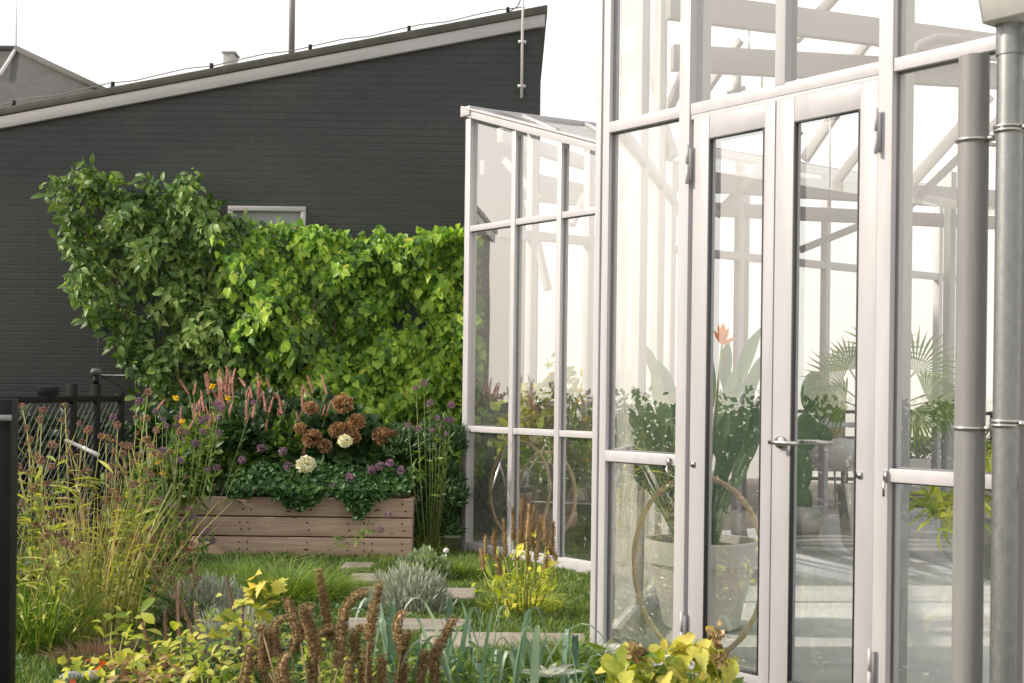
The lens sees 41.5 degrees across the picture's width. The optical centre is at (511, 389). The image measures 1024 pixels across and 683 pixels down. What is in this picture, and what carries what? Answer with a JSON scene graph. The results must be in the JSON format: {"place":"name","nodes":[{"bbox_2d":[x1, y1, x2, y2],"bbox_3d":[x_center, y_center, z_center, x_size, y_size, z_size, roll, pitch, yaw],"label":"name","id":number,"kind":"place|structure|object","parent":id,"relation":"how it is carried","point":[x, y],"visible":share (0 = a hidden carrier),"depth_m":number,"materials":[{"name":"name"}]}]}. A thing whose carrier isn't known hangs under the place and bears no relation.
{"place":"outdoors","nodes":[
{"label":"outdoors","id":0,"kind":"place"},
{"bbox_2d":[0,0,105,107],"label":"building","id":1,"kind":"structure","parent":0,"point":[24,74],"depth_m":22.99,"materials":[{"name":"tile"}]},
{"bbox_2d":[0,5,546,529],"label":"brick building","id":2,"kind":"structure","parent":0,"point":[358,137],"depth_m":12.00,"materials":[{"name":"brick"}]},
{"bbox_2d":[97,277,181,376],"bbox_3d":[-2.938,-0.476,11.940,1.439,1.147,0.120,1,0,0],"label":"wall trellis","id":3,"kind":"object","parent":2,"relation":"attached to","point":[101,326],"depth_m":11.91,"materials":[{"name":"metal"}]},
{"bbox_2d":[31,153,344,489],"bbox_3d":[-2.761,-0.471,11.597,2.784,3.111,0.813,1,0,0],"label":"wall creeper","id":4,"kind":"object","parent":2,"relation":"attached to","point":[174,204],"depth_m":11.60,"materials":[{"name":"green plant"}]},
{"bbox_2d":[221,51,239,65],"bbox_3d":[-2.690,-2.999,12.900,0.134,0.430,0.220,1,0,0],"label":"roof vent","id":5,"kind":"object","parent":2,"relation":"on","point":[228,56],"visible":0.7,"depth_m":12.80,"materials":[{"name":"white metal"}]},
{"bbox_2d":[0,7,524,105],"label":"roof conductor","id":6,"kind":"object","parent":2,"relation":"attached to","point":[309,47],"visible":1,"depth_m":11.98,"materials":[{"name":"black metal"}]},
{"bbox_2d":[227,206,305,248],"bbox_3d":[-2.177,-1.421,12.005,0.691,0.420,0.070,1,0,0],"label":"window","id":7,"kind":"structure","parent":2,"relation":"in","point":[289,214],"depth_m":12.02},
{"bbox_2d":[199,216,506,492],"bbox_3d":[-1.327,-0.249,11.521,2.580,2.553,0.975,1,0,0],"label":"wall vine","id":8,"kind":"object","parent":2,"relation":"attached to","point":[381,369],"depth_m":11.64,"materials":[{"name":"green plant"}]},
{"bbox_2d":[505,0,525,97],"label":"down conductor","id":9,"kind":"object","parent":2,"relation":"attached to","point":[522,42],"visible":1,"depth_m":11.91,"materials":[{"name":"white plastic"}]},
{"bbox_2d":[288,0,294,52],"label":"roof mast","id":10,"kind":"object","parent":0,"point":[291,24],"visible":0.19,"depth_m":12.88,"materials":[{"name":"grey metal"}]},
{"bbox_2d":[17,525,590,682],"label":"garden soil","id":11,"kind":"structure","parent":0,"point":[453,540],"depth_m":11.01,"materials":[{"name":"brown soil"}]},
{"bbox_2d":[16,402,96,630],"bbox_3d":[-2.294,0.641,6.613,0.505,1.163,0.662,1,0,0],"label":"seedhead plant","id":12,"kind":"object","parent":11,"relation":"on","point":[36,498],"visible":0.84,"depth_m":6.58,"materials":[{"name":"green plant"}]},
{"bbox_2d":[0,384,124,682],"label":"fence","id":13,"kind":"object","parent":11,"relation":"on","point":[9,432],"visible":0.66,"depth_m":8.08,"materials":[{"name":"black metal"}]},
{"bbox_2d":[90,368,101,383],"bbox_3d":[-2.841,-0.096,9.220,0.084,0.112,0.084,1,0,0],"label":"post lamp","id":14,"kind":"object","parent":13,"relation":"on","point":[95,372],"visible":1,"depth_m":9.20,"materials":[{"name":"black metal"}]},
{"bbox_2d":[16,516,108,656],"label":"seedhead plant","id":15,"kind":"object","parent":11,"relation":"on","point":[55,557],"visible":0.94,"depth_m":6.17,"materials":[{"name":"green plant"}]},
{"bbox_2d":[59,671,81,682],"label":"pebble","id":16,"kind":"object","parent":11,"relation":"on","point":[75,674],"visible":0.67,"depth_m":5.61,"materials":[{"name":"grey stone"}]},
{"bbox_2d":[16,549,147,657],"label":"grass clump","id":17,"kind":"object","parent":11,"relation":"on","point":[48,637],"visible":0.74,"depth_m":6.23,"materials":[{"name":"green plant"}]},
{"bbox_2d":[37,429,133,596],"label":"seedhead plant","id":18,"kind":"object","parent":11,"relation":"on","point":[88,472],"visible":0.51,"depth_m":7.87,"materials":[{"name":"plant"}]},
{"bbox_2d":[65,439,99,456],"bbox_3d":[-2.544,0.342,8.005,0.329,0.101,0.038,1,0,39],"label":"white stake","id":19,"kind":"object","parent":18,"relation":"attached to","point":[88,450],"visible":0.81,"depth_m":7.97,"materials":[{"name":"plastic"}]},
{"bbox_2d":[17,403,163,511],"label":"dark bush","id":20,"kind":"object","parent":11,"relation":"on","point":[127,437],"visible":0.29,"depth_m":10.43,"materials":[{"name":"green plant"}]},
{"bbox_2d":[82,670,101,682],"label":"pebble","id":21,"kind":"object","parent":11,"relation":"on","point":[95,676],"visible":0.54,"depth_m":5.62,"materials":[{"name":"beige stone"}]},
{"bbox_2d":[33,631,156,666],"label":"dry grass","id":22,"kind":"structure","parent":11,"relation":"on","point":[101,649],"depth_m":6.11,"materials":[{"name":"plant"}]},
{"bbox_2d":[33,388,160,632],"bbox_3d":[-2.083,0.606,6.829,0.645,1.241,0.521,1,0,0],"label":"seedhead plant","id":23,"kind":"object","parent":11,"relation":"on","point":[128,446],"visible":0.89,"depth_m":6.83,"materials":[{"name":"green plant"}]},
{"bbox_2d":[17,482,232,638],"bbox_3d":[-2.010,0.827,6.809,1.209,0.801,1.082,1,0,0],"label":"grass clump","id":24,"kind":"object","parent":11,"relation":"on","point":[104,583],"visible":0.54,"depth_m":6.66,"materials":[{"name":"plant"}]},
{"bbox_2d":[53,652,198,682],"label":"autumn leaf clump","id":25,"kind":"object","parent":11,"relation":"on","point":[149,675],"visible":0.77,"depth_m":5.63,"materials":[{"name":"yellow plant"}]},
{"bbox_2d":[99,487,152,620],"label":"seed spike plant","id":26,"kind":"object","parent":11,"relation":"on","point":[131,535],"visible":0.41,"depth_m":7.15,"materials":[{"name":"green plant"}]},
{"bbox_2d":[82,498,176,616],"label":"seedhead plant","id":27,"kind":"object","parent":11,"relation":"on","point":[155,540],"visible":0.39,"depth_m":7.13,"materials":[{"name":"green plant"}]},
{"bbox_2d":[99,414,187,606],"bbox_3d":[-2.084,0.684,7.662,0.525,1.084,0.486,1,0,0],"label":"seedhead plant","id":28,"kind":"object","parent":11,"relation":"on","point":[123,454],"visible":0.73,"depth_m":7.63,"materials":[{"name":"green plant"}]},
{"bbox_2d":[100,476,190,561],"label":"leafy perennial","id":29,"kind":"object","parent":11,"relation":"on","point":[178,538],"visible":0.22,"depth_m":9.42,"materials":[{"name":"green plant"}]},
{"bbox_2d":[91,598,205,682],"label":"leafy plant","id":30,"kind":"object","parent":11,"relation":"on","point":[119,655],"visible":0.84,"depth_m":5.87,"materials":[{"name":"green plant"}]},
{"bbox_2d":[128,537,211,632],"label":"seedhead plant","id":31,"kind":"object","parent":11,"relation":"on","point":[161,568],"visible":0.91,"depth_m":6.78,"materials":[{"name":"green plant"}]},
{"bbox_2d":[105,397,256,558],"bbox_3d":[-2.404,0.639,9.778,0.985,1.167,0.667,1,0,0],"label":"verbena","id":32,"kind":"object","parent":11,"relation":"on","point":[202,432],"visible":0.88,"depth_m":9.81,"materials":[{"name":"green plant"}]},
{"bbox_2d":[141,577,245,682],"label":"seed spike plant","id":33,"kind":"object","parent":11,"relation":"on","point":[178,619],"visible":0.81,"depth_m":5.84,"materials":[{"name":"brown plant"}]},
{"bbox_2d":[145,567,254,630],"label":"silver shrub","id":34,"kind":"object","parent":11,"relation":"on","point":[210,589],"visible":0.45,"depth_m":6.90,"materials":[{"name":"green plant"}]},
{"bbox_2d":[131,604,305,682],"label":"leafy plant","id":35,"kind":"object","parent":11,"relation":"on","point":[218,654],"visible":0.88,"depth_m":5.46,"materials":[{"name":"yellow plant"}]},
{"bbox_2d":[179,604,287,662],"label":"silver shrub","id":36,"kind":"object","parent":11,"relation":"on","point":[216,628],"visible":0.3,"depth_m":6.12,"materials":[{"name":"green plant"}]},
{"bbox_2d":[182,551,289,581],"bbox_3d":[-1.778,1.142,8.728,0.908,0.209,0.906,1,0,0],"label":"grass mound","id":37,"kind":"object","parent":11,"relation":"on","point":[221,567],"depth_m":8.79,"materials":[{"name":"green plant"}]},
{"bbox_2d":[177,593,306,657],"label":"leafy plant","id":38,"kind":"object","parent":11,"relation":"on","point":[285,635],"visible":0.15,"depth_m":6.18,"materials":[{"name":"green plant"}]},
{"bbox_2d":[207,567,288,680],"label":"leafy plant","id":39,"kind":"object","parent":11,"relation":"on","point":[252,591],"visible":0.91,"depth_m":5.67,"materials":[{"name":"yellow plant"}]},
{"bbox_2d":[148,482,391,569],"bbox_3d":[-1.659,0.934,9.132,1.691,0.597,0.271,1,0,0],"label":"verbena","id":40,"kind":"object","parent":11,"relation":"on","point":[212,539],"visible":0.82,"depth_m":9.15,"materials":[{"name":"green plant"}]},
{"bbox_2d":[187,548,378,613],"bbox_3d":[-1.328,1.113,7.915,1.353,0.342,1.365,1,0,0],"label":"grass mound","id":41,"kind":"object","parent":11,"relation":"on","point":[297,586],"depth_m":7.93,"materials":[{"name":"green plant"}]},
{"bbox_2d":[173,484,422,556],"bbox_3d":[-1.623,1.013,10.639,1.782,0.434,1.323,1,0,0],"label":"raised planter","id":42,"kind":"object","parent":11,"relation":"on","point":[262,523],"visible":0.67,"depth_m":9.98,"materials":[{"name":"brown wood"}]},
{"bbox_2d":[125,383,230,506],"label":"yellow daisy","id":43,"kind":"object","parent":42,"relation":"in","point":[188,455],"visible":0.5,"depth_m":9.98,"materials":[{"name":"green plant"}]},
{"bbox_2d":[126,383,314,457],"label":"dark shrub","id":44,"kind":"object","parent":42,"relation":"in","point":[294,402],"visible":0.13,"depth_m":10.70,"materials":[{"name":"green plant"}]},
{"bbox_2d":[156,366,330,496],"bbox_3d":[-2.058,0.363,10.493,1.394,1.098,0.675,1,0,0],"label":"pink spike plant","id":45,"kind":"object","parent":42,"relation":"in","point":[267,429],"visible":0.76,"depth_m":10.35,"materials":[{"name":"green plant"}]},
{"bbox_2d":[224,444,416,520],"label":"flowering plant","id":46,"kind":"object","parent":42,"relation":"in","point":[342,482],"visible":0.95,"depth_m":9.97,"materials":[{"name":"green plant"}]},
{"bbox_2d":[276,393,438,475],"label":"hydrangea","id":47,"kind":"object","parent":42,"relation":"in","point":[349,433],"visible":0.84,"depth_m":10.29,"materials":[{"name":"brown plant"}]},
{"bbox_2d":[237,569,367,682],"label":"seed spike plant","id":48,"kind":"object","parent":11,"relation":"on","point":[305,628],"visible":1,"depth_m":4.93,"materials":[{"name":"brown plant"}]},
{"bbox_2d":[15,545,663,682],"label":"clover cover","id":49,"kind":"object","parent":11,"relation":"on","point":[296,665],"visible":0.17,"depth_m":6.21,"materials":[{"name":"green plant"}]},
{"bbox_2d":[341,562,373,570],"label":"stepping slab","id":50,"kind":"structure","parent":11,"relation":"on","point":[347,564],"depth_m":9.33,"materials":[{"name":"concrete"}]},
{"bbox_2d":[349,573,375,583],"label":"stepping slab","id":51,"kind":"structure","parent":11,"relation":"on","point":[368,575],"depth_m":8.74,"materials":[{"name":"concrete"}]},
{"bbox_2d":[271,637,486,682],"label":"leafy plant","id":52,"kind":"object","parent":11,"relation":"on","point":[341,679],"visible":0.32,"depth_m":5.52,"materials":[{"name":"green plant"}]},
{"bbox_2d":[348,580,459,682],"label":"seed spike plant","id":53,"kind":"object","parent":11,"relation":"on","point":[431,661],"visible":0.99,"depth_m":5.05,"materials":[{"name":"brown plant"}]},
{"bbox_2d":[345,618,471,633],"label":"stepping slab","id":54,"kind":"structure","parent":11,"relation":"on","point":[427,623],"depth_m":7.02,"materials":[{"name":"concrete"}]},
{"bbox_2d":[362,559,457,613],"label":"silver shrub","id":55,"kind":"object","parent":11,"relation":"on","point":[404,584],"visible":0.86,"depth_m":7.46,"materials":[{"name":"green plant"}]},
{"bbox_2d":[346,587,475,600],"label":"stepping slab","id":56,"kind":"structure","parent":11,"relation":"on","point":[459,593],"depth_m":8.11,"materials":[{"name":"concrete"}]},
{"bbox_2d":[373,406,472,553],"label":"feathery bush","id":57,"kind":"object","parent":11,"relation":"on","point":[455,492],"visible":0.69,"depth_m":10.20,"materials":[{"name":"green plant"}]},
{"bbox_2d":[396,544,457,580],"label":"silver shrub","id":58,"kind":"object","parent":11,"relation":"on","point":[429,557],"visible":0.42,"depth_m":8.68,"materials":[{"name":"green plant"}]},
{"bbox_2d":[404,375,455,552],"bbox_3d":[-0.589,0.567,9.871,0.396,1.353,0.264,1,0,0],"label":"verbena","id":59,"kind":"object","parent":11,"relation":"on","point":[433,414],"visible":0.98,"depth_m":9.85,"materials":[{"name":"green plant"}]},
{"bbox_2d":[443,548,448,554],"bbox_3d":[-0.463,1.177,9.485,0.042,0.136,0.019,1,0,0],"label":"plant label","id":60,"kind":"object","parent":11,"relation":"on","point":[445,550],"visible":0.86,"depth_m":9.48,"materials":[{"name":"metal"}]},
{"bbox_2d":[440,552,500,581],"bbox_3d":[-0.377,1.165,8.993,0.795,0.166,0.788,1,0,0],"label":"grass mound","id":61,"kind":"object","parent":11,"relation":"on","point":[458,568],"depth_m":8.94,"materials":[{"name":"green plant"}]},
{"bbox_2d":[338,596,610,682],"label":"blade plant","id":62,"kind":"object","parent":11,"relation":"on","point":[517,658],"visible":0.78,"depth_m":5.41,"materials":[{"name":"green plant"}]},
{"bbox_2d":[355,626,618,682],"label":"leafy plant","id":63,"kind":"object","parent":11,"relation":"on","point":[470,667],"visible":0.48,"depth_m":5.42,"materials":[{"name":"green plant"}]},
{"bbox_2d":[420,631,585,650],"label":"stepping slab","id":64,"kind":"structure","parent":11,"relation":"on","point":[481,640],"depth_m":6.67,"materials":[{"name":"concrete"}]},
{"bbox_2d":[471,498,568,618],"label":"seed spike plant","id":65,"kind":"object","parent":11,"relation":"on","point":[528,528],"visible":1,"depth_m":7.43,"materials":[{"name":"yellow plant"}]},
{"bbox_2d":[464,587,576,612],"bbox_3d":[0.053,1.191,7.737,0.685,0.123,0.723,1,0,0],"label":"grass mound","id":66,"kind":"object","parent":11,"relation":"on","point":[549,599],"depth_m":7.72,"materials":[{"name":"green plant"}]},
{"bbox_2d":[519,663,584,682],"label":"star leaf plant","id":67,"kind":"object","parent":11,"relation":"on","point":[553,670],"visible":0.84,"depth_m":5.20,"materials":[{"name":"plant"}]},
{"bbox_2d":[468,625,655,682],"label":"grass mound","id":68,"kind":"object","parent":11,"relation":"on","point":[558,653],"depth_m":6.12,"materials":[{"name":"green plant"}]},
{"bbox_2d":[594,620,743,682],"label":"leafy plant","id":69,"kind":"object","parent":11,"relation":"on","point":[710,665],"visible":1,"depth_m":4.73,"materials":[{"name":"yellow plant"}]},
{"bbox_2d":[0,0,996,396],"label":"sky","id":70,"kind":"structure","parent":0,"point":[99,41],"materials":[{"name":"white"}]},
{"bbox_2d":[523,510,990,682],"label":"greenhouse floor","id":71,"kind":"structure","parent":0,"point":[823,604],"depth_m":7.68,"materials":[{"name":"concrete"}]},
{"bbox_2d":[519,482,591,547],"bbox_3d":[0.493,1.004,10.786,0.768,0.481,0.506,1,0,17],"label":"planter","id":72,"kind":"object","parent":71,"relation":"on","point":[580,525],"visible":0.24,"depth_m":10.54,"materials":[{"name":"black metal"}]},
{"bbox_2d":[487,382,567,484],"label":"indoor plant","id":73,"kind":"object","parent":72,"relation":"on","point":[537,419],"visible":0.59,"depth_m":10.72,"materials":[{"name":"green plant"}]},
{"bbox_2d":[507,385,592,498],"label":"indoor plant","id":74,"kind":"object","parent":72,"relation":"on","point":[575,447],"visible":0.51,"depth_m":10.51,"materials":[{"name":"green plant"}]},
{"bbox_2d":[520,352,586,483],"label":"indoor plant","id":75,"kind":"object","parent":72,"relation":"on","point":[549,394],"visible":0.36,"depth_m":10.83,"materials":[{"name":"green plant"}]},
{"bbox_2d":[539,510,590,552],"bbox_3d":[0.437,1.085,10.489,0.460,0.300,0.460,1,0,0],"label":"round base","id":76,"kind":"object","parent":71,"relation":"on","point":[569,548],"visible":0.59,"depth_m":10.47,"materials":[{"name":"metal"}]},
{"bbox_2d":[615,323,759,631],"bbox_3d":[0.931,0.440,7.167,0.971,1.598,0.843,1,0,0],"label":"potted strelitzia","id":77,"kind":"object","parent":71,"relation":"on","point":[734,560],"visible":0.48,"depth_m":7.00,"materials":[{"name":"plant"}]},
{"bbox_2d":[460,0,1023,682],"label":"greenhouse","id":78,"kind":"object","parent":71,"relation":"on","point":[640,202],"visible":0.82,"depth_m":6.32,"materials":[{"name":"white metal"}]},
{"bbox_2d":[486,447,505,504],"bbox_3d":[-0.119,0.639,10.050,0.177,0.433,0.016,1,0,-38],"label":"leaning rod","id":79,"kind":"object","parent":78,"relation":"attached to","point":[496,474],"visible":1,"depth_m":10.04,"materials":[{"name":"metal"}]},
{"bbox_2d":[489,441,551,539],"bbox_3d":[0.053,0.695,10.074,0.050,0.857,0.746,1,0,-38],"label":"cane hoop","id":80,"kind":"object","parent":78,"relation":"hanging from","point":[537,450],"visible":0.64,"depth_m":9.99,"materials":[{"name":"brown wicker"}]},
{"bbox_2d":[519,437,576,541],"bbox_3d":[0.252,0.730,9.979,0.050,0.793,0.693,1,0,-38],"label":"cane hoop","id":81,"kind":"object","parent":78,"relation":"hanging from","point":[531,458],"visible":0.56,"depth_m":9.79,"materials":[{"name":"brown wood"}]},
{"bbox_2d":[496,440,548,519],"bbox_3d":[0.079,0.668,10.050,0.399,0.602,0.015,1,0,-15],"label":"leaning rod","id":82,"kind":"object","parent":81,"relation":"attached to","point":[521,481],"visible":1,"depth_m":10.05,"materials":[{"name":"metal"}]},
{"bbox_2d":[632,476,757,655],"bbox_3d":[0.825,0.737,6.046,0.050,0.947,0.836,1,0,-38],"label":"cane hoop","id":83,"kind":"object","parent":78,"relation":"hanging from","point":[738,495],"visible":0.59,"depth_m":6.21,"materials":[{"name":"brown wood"}]},
{"bbox_2d":[680,101,776,682],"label":"door","id":84,"kind":"structure","parent":78,"relation":"in","point":[700,166],"depth_m":5.79,"materials":[{"name":"metal"}]},
{"bbox_2d":[768,79,881,682],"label":"door","id":85,"kind":"structure","parent":78,"relation":"in","point":[862,98],"depth_m":5.41,"materials":[{"name":"metal"}]},
{"bbox_2d":[951,53,995,682],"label":"drain pipe","id":86,"kind":"object","parent":78,"relation":"attached to","point":[974,142],"visible":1,"depth_m":4.58,"materials":[{"name":"grey metal"}]},
{"bbox_2d":[989,22,1023,682],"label":"drain pipe","id":87,"kind":"object","parent":78,"relation":"attached to","point":[1006,422],"visible":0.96,"depth_m":4.48,"materials":[{"name":"metal"}]},
{"bbox_2d":[978,0,1023,27],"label":"rain gutter","id":88,"kind":"object","parent":87,"relation":"attached to","point":[994,13],"visible":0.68,"depth_m":4.44,"materials":[{"name":"metal"}]},
{"bbox_2d":[796,372,838,533],"bbox_3d":[2.648,0.549,12.022,0.399,1.440,0.319,1,0,-34],"label":"prickly pear","id":89,"kind":"object","parent":71,"relation":"on","point":[809,514],"visible":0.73,"depth_m":11.98,"materials":[{"name":"green plant"}]},
{"bbox_2d":[836,484,849,529],"bbox_3d":[3.116,1.072,12.400,0.280,0.408,0.280,1,0,0],"label":"garden pot","id":90,"kind":"object","parent":71,"relation":"on","point":[843,511],"visible":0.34,"depth_m":12.33,"materials":[{"name":"concrete"}]},
{"bbox_2d":[799,326,954,535],"bbox_3d":[3.241,0.283,11.773,1.603,1.988,0.628,1,0,0],"label":"fan palm","id":91,"kind":"object","parent":71,"relation":"on","point":[936,404],"visible":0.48,"depth_m":11.62,"materials":[{"name":"green plant"}]},
{"bbox_2d":[909,432,991,579],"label":"tub plant","id":92,"kind":"object","parent":71,"relation":"on","point":[935,509],"visible":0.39,"depth_m":8.84,"materials":[{"name":"green plant"}]},
{"bbox_2d":[536,391,992,483],"bbox_3d":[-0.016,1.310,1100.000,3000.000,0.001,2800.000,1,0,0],"label":"distant ground","id":93,"kind":"structure","parent":0,"point":[753,471],"depth_m":63.93,"materials":[{"name":"grey"}]},
{"bbox_2d":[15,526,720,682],"bbox_3d":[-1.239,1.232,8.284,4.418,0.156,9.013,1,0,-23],"label":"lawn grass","id":94,"kind":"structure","parent":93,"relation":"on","point":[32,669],"depth_m":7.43,"materials":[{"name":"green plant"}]},
{"bbox_2d":[673,478,990,530],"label":"terrace deck","id":95,"kind":"structure","parent":0,"point":[752,494],"depth_m":15.78,"materials":[{"name":"grey wood"}]},
{"bbox_2d":[809,438,853,503],"bbox_3d":[3.530,0.908,14.988,0.572,0.773,0.505,1,0,-20],"label":"terrace chair","id":96,"kind":"object","parent":95,"relation":"on","point":[840,454],"visible":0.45,"depth_m":14.79,"materials":[{"name":"white plastic"}]},
{"bbox_2d":[843,438,853,483],"bbox_3d":[4.059,0.914,15.389,0.572,0.773,0.505,1,0,30],"label":"terrace chair","id":97,"kind":"object","parent":95,"relation":"on","point":[845,475],"visible":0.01,"depth_m":15.33,"materials":[{"name":"white plastic"}]},
{"bbox_2d":[798,409,992,483],"bbox_3d":[5.021,0.786,17.515,3.411,1.050,0.070,1,0,0],"label":"terrace railing","id":98,"kind":"object","parent":95,"relation":"on","point":[841,478],"visible":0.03,"depth_m":17.48,"materials":[{"name":"black metal"}]},
{"bbox_2d":[909,433,991,495],"bbox_3d":[5.561,0.917,16.994,1.674,0.802,0.533,1,0,0],"label":"terrace planter","id":99,"kind":"object","parent":95,"relation":"on","point":[916,461],"visible":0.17,"depth_m":16.89,"materials":[{"name":"white plastic"}]},
{"bbox_2d":[818,405,847,438],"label":"leafy plant","id":100,"kind":"object","parent":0,"point":[835,436],"visible":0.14,"depth_m":15.49,"materials":[{"name":"green plant"}]},
{"bbox_2d":[909,490,940,505],"bbox_3d":[4.734,1.228,15.340,0.800,0.140,0.580,1,0,0],"label":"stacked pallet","id":101,"kind":"object","parent":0,"point":[916,496],"visible":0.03,"depth_m":15.37,"materials":[{"name":"wood"}]}
]}

